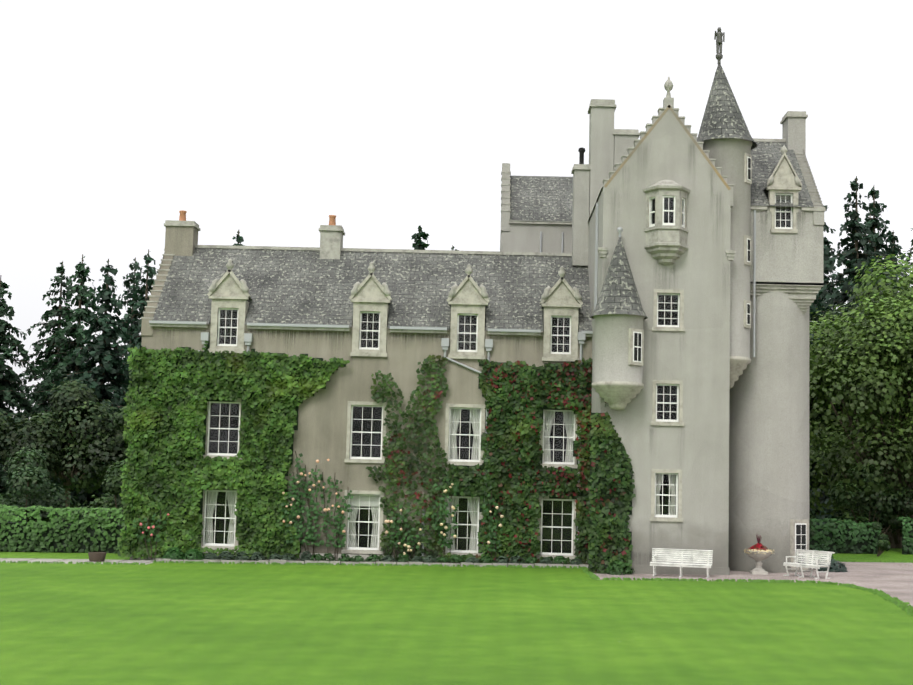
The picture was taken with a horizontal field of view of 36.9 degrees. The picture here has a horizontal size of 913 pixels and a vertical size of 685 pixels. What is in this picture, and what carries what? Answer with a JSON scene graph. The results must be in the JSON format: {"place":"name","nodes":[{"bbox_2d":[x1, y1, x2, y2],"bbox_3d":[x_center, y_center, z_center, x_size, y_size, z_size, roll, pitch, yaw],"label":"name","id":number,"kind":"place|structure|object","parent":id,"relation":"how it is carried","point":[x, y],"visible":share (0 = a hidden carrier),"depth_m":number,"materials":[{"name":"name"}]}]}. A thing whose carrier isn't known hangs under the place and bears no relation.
{"place":"outdoors","nodes":[
{"label":"outdoors","id":0,"kind":"place"},
{"bbox_2d":[0,520,912,684],"bbox_3d":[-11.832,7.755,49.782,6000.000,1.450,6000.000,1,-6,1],"label":"ground","id":1,"kind":"structure","parent":0,"point":[176,624],"depth_m":28.21,"materials":[{"name":"green plant"}]},
{"bbox_2d":[0,410,12,444],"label":"tree","id":2,"kind":"object","parent":1,"relation":"on","point":[2,426],"visible":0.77,"depth_m":70.21,"materials":[{"name":"green plant"}]},
{"bbox_2d":[0,275,54,521],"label":"fir","id":3,"kind":"object","parent":1,"relation":"on","point":[11,396],"visible":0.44,"depth_m":78.65,"materials":[{"name":"green plant"}]},
{"bbox_2d":[0,446,79,523],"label":"shrub","id":4,"kind":"object","parent":1,"relation":"on","point":[37,475],"visible":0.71,"depth_m":59.96,"materials":[{"name":"green plant"}]},
{"bbox_2d":[11,261,74,424],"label":"fir","id":5,"kind":"object","parent":1,"relation":"on","point":[58,312],"visible":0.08,"depth_m":94.68,"materials":[{"name":"green plant"}]},
{"bbox_2d":[0,504,124,553],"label":"hedge","id":6,"kind":"object","parent":1,"relation":"on","point":[61,536],"visible":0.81,"depth_m":53.88,"materials":[{"name":"green plant"}]},
{"bbox_2d":[0,377,127,519],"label":"tree","id":7,"kind":"object","parent":1,"relation":"on","point":[75,446],"visible":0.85,"depth_m":69.29,"materials":[{"name":"green plant"}]},
{"bbox_2d":[21,254,118,521],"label":"fir","id":8,"kind":"object","parent":1,"relation":"on","point":[66,363],"visible":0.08,"depth_m":82.65,"materials":[{"name":"green plant"}]},
{"bbox_2d":[48,259,136,523],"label":"fir","id":9,"kind":"object","parent":1,"relation":"on","point":[102,350],"visible":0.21,"depth_m":77.34,"materials":[{"name":"green plant"}]},
{"bbox_2d":[78,460,127,524],"bbox_3d":[-14.782,7.051,59.794,4.101,3.811,4.767,1,-6,1],"label":"shrub","id":10,"kind":"object","parent":1,"relation":"on","point":[113,484],"visible":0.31,"depth_m":58.95,"materials":[{"name":"green plant"}]},
{"bbox_2d":[113,406,128,456],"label":"tree","id":11,"kind":"object","parent":1,"relation":"on","point":[119,421],"depth_m":68.06,"materials":[{"name":"green plant"}]},
{"bbox_2d":[106,257,143,401],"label":"fir","id":12,"kind":"object","parent":1,"relation":"on","point":[127,283],"visible":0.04,"depth_m":103.12,"materials":[{"name":"green plant"}]},
{"bbox_2d":[112,249,157,443],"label":"fir","id":13,"kind":"object","parent":1,"relation":"on","point":[140,303],"visible":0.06,"depth_m":93.08,"materials":[{"name":"green plant"}]},
{"bbox_2d":[232,230,244,245],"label":"fir","id":14,"kind":"object","parent":1,"relation":"on","point":[239,238],"depth_m":91.24,"materials":[{"name":"green plant"}]},
{"bbox_2d":[130,210,592,562],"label":"house wall","id":15,"kind":"structure","parent":1,"relation":"on","point":[341,420],"depth_m":50.26,"materials":[{"name":"beige paint"}]},
{"bbox_2d":[152,245,592,331],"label":"wing roof","id":16,"kind":"structure","parent":15,"relation":"attached to","point":[296,285],"depth_m":52.43,"materials":[{"name":"grey stone"}]},
{"bbox_2d":[190,332,585,558],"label":"pipes","id":17,"kind":"object","parent":15,"relation":"attached to","point":[248,338],"visible":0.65,"depth_m":50.11,"materials":[{"name":"grey metal"}]},
{"bbox_2d":[207,258,582,361],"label":"dormers","id":18,"kind":"object","parent":15,"relation":"attached to","point":[370,292],"visible":1,"depth_m":50.40,"materials":[{"name":"stone"}]},
{"bbox_2d":[159,148,819,564],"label":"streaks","id":19,"kind":"object","parent":15,"relation":"attached to","point":[435,336],"visible":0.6,"depth_m":50.38,"materials":[{"name":"grey"}]},
{"bbox_2d":[117,340,635,573],"bbox_3d":[-2.846,4.172,50.805,19.681,8.086,6.749,0,-6,14],"label":"ivy","id":20,"kind":"object","parent":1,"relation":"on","point":[165,412],"visible":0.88,"depth_m":49.70,"materials":[{"name":"green plant"}]},
{"bbox_2d":[411,225,429,249],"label":"fir","id":21,"kind":"object","parent":1,"relation":"on","point":[418,244],"visible":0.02,"depth_m":121.45,"materials":[{"name":"green plant"}]},
{"bbox_2d":[0,559,912,616],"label":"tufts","id":22,"kind":"object","parent":1,"relation":"on","point":[905,606],"visible":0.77,"depth_m":45.84,"materials":[{"name":"green plant"}]},
{"bbox_2d":[0,552,912,605],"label":"path","id":23,"kind":"structure","parent":1,"relation":"on","point":[892,580],"depth_m":46.71,"materials":[{"name":"grey stone"}]},
{"bbox_2d":[161,544,847,574],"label":"border plants","id":24,"kind":"object","parent":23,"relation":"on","point":[193,554],"visible":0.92,"depth_m":48.67,"materials":[{"name":"green plant"}]},
{"bbox_2d":[650,548,712,577],"bbox_3d":[7.274,7.143,44.299,1.950,0.880,0.780,0,-6,15],"label":"bench","id":25,"kind":"object","parent":23,"relation":"on","point":[672,555],"visible":1,"depth_m":44.41,"materials":[{"name":"white wood"}]},
{"bbox_2d":[743,535,773,574],"bbox_3d":[10.170,7.059,46.064,1.039,1.442,1.028,1,-6,1],"label":"urn","id":26,"kind":"object","parent":23,"relation":"on","point":[757,553],"visible":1,"depth_m":45.83,"materials":[{"name":"white stone"}]},
{"bbox_2d":[783,549,834,578],"bbox_3d":[11.461,7.225,44.649,0.780,0.880,1.600,5,-7,-31],"label":"bench","id":27,"kind":"object","parent":23,"relation":"on","point":[816,561],"visible":0.9,"depth_m":44.65,"materials":[{"name":"white wood"}]},
{"bbox_2d":[500,64,824,574],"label":"tower","id":28,"kind":"structure","parent":1,"relation":"on","point":[709,378],"depth_m":46.87,"materials":[{"name":"grey stone"}]},
{"bbox_2d":[714,27,724,63],"bbox_3d":[9.327,-10.535,48.580,0.360,1.340,0.268,1,-6,1],"label":"statue","id":29,"kind":"object","parent":28,"relation":"on","point":[719,34],"visible":1,"depth_m":48.54,"materials":[{"name":"grey stone"}]},
{"bbox_2d":[809,518,815,541],"bbox_3d":[14.545,8.138,56.859,1.107,1.746,0.832,7,-8,-42],"label":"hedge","id":30,"kind":"object","parent":1,"relation":"on","point":[812,533],"visible":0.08,"depth_m":56.94,"materials":[{"name":"green plant"}]},
{"bbox_2d":[809,508,817,528],"bbox_3d":[14.882,7.849,63.049,4.066,3.786,4.655,-2,-6,28],"label":"shrub","id":31,"kind":"object","parent":1,"relation":"on","point":[811,517],"visible":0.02,"depth_m":61.50,"materials":[{"name":"green plant"}]},
{"bbox_2d":[809,366,846,433],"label":"tree","id":32,"kind":"object","parent":1,"relation":"on","point":[819,415],"depth_m":71.29,"materials":[{"name":"green plant"}]},
{"bbox_2d":[809,205,847,517],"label":"fir","id":33,"kind":"object","parent":1,"relation":"on","point":[827,254],"visible":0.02,"depth_m":105.60,"materials":[{"name":"green plant"}]},
{"bbox_2d":[809,287,864,527],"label":"fir","id":34,"kind":"object","parent":1,"relation":"on","point":[812,307],"visible":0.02,"depth_m":99.74,"materials":[{"name":"green plant"}]},
{"bbox_2d":[809,518,880,553],"bbox_3d":[16.991,8.647,60.623,3.366,1.740,1.315,1,-6,1],"label":"hedge","id":35,"kind":"object","parent":1,"relation":"on","point":[854,540],"visible":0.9,"depth_m":60.17,"materials":[{"name":"green plant"}]},
{"bbox_2d":[809,176,896,525],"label":"fir","id":36,"kind":"object","parent":1,"relation":"on","point":[854,255],"visible":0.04,"depth_m":92.24,"materials":[{"name":"green plant"}]},
{"bbox_2d":[837,211,883,307],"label":"fir","id":37,"kind":"object","parent":1,"relation":"on","point":[866,219],"depth_m":108.95,"materials":[{"name":"green plant"}]},
{"bbox_2d":[809,251,912,547],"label":"tree","id":38,"kind":"object","parent":1,"relation":"on","point":[869,374],"visible":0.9,"depth_m":64.32,"materials":[{"name":"green plant"}]},
{"bbox_2d":[809,271,912,533],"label":"tree","id":39,"kind":"object","parent":1,"relation":"on","point":[886,273],"visible":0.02,"depth_m":79.40,"materials":[{"name":"green plant"}]},
{"bbox_2d":[812,186,912,524],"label":"fir","id":40,"kind":"object","parent":1,"relation":"on","point":[873,224],"visible":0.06,"depth_m":97.50,"materials":[{"name":"green plant"}]},
{"bbox_2d":[828,459,912,533],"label":"shrub","id":41,"kind":"object","parent":1,"relation":"on","point":[887,519],"visible":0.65,"depth_m":62.59,"materials":[{"name":"green plant"}]},
{"bbox_2d":[838,228,912,525],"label":"fir","id":42,"kind":"object","parent":1,"relation":"on","point":[909,254],"depth_m":94.22,"materials":[{"name":"green plant"}]},
{"bbox_2d":[871,522,890,556],"bbox_3d":[18.068,8.420,58.130,0.980,1.617,0.794,5,-7,-29],"label":"topiary","id":43,"kind":"object","parent":1,"relation":"on","point":[882,543],"visible":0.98,"depth_m":58.05,"materials":[{"name":"green plant"}]},
{"bbox_2d":[883,231,904,284],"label":"fir","id":44,"kind":"object","parent":1,"relation":"on","point":[894,238],"depth_m":112.54,"materials":[{"name":"green plant"}]},
{"bbox_2d":[896,517,912,554],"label":"hedge","id":45,"kind":"object","parent":1,"relation":"on","point":[907,539],"visible":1,"depth_m":60.12,"materials":[{"name":"green plant"}]},
{"bbox_2d":[0,0,912,418],"label":"sky","id":46,"kind":"structure","parent":0,"point":[266,121],"materials":[{"name":"white"}]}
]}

